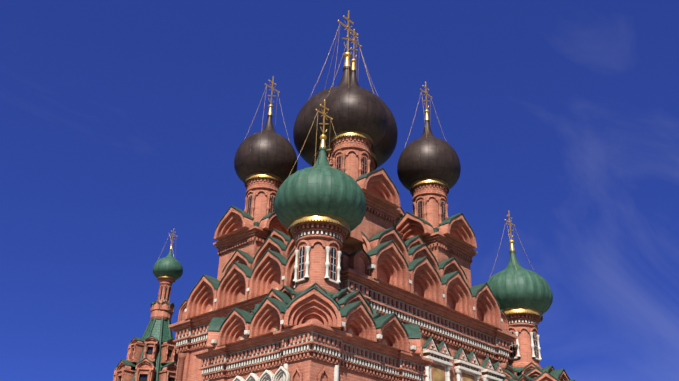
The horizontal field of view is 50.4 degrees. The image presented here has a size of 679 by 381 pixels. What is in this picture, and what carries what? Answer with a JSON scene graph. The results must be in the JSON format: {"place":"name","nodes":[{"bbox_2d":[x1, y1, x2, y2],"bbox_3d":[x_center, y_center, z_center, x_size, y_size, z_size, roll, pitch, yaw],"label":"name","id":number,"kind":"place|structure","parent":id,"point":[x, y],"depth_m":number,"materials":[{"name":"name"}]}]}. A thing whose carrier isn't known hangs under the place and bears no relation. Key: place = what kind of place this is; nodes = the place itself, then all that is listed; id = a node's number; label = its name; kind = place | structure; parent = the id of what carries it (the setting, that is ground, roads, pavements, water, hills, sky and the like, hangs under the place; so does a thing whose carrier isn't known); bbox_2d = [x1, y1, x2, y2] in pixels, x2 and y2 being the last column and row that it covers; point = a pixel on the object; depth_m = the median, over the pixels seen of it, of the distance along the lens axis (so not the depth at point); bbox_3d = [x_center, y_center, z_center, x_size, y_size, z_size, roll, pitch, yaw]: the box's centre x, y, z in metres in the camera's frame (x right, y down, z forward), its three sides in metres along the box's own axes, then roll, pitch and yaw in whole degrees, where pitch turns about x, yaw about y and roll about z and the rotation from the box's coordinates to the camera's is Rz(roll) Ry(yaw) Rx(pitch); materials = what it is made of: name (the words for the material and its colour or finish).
{"place":"outdoors","nodes":[
{"label":"outdoors","id":0,"kind":"place"},
{"bbox_2d":[0,0,678,380],"label":"sky","id":1,"kind":"structure","parent":0,"point":[124,123],"materials":[{"name":"blue"}]},
{"bbox_2d":[113,11,574,380],"bbox_3d":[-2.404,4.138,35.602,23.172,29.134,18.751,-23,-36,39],"label":"church","id":2,"kind":"structure","parent":0,"point":[337,262],"depth_m":29.50,"materials":[{"name":"brick"}]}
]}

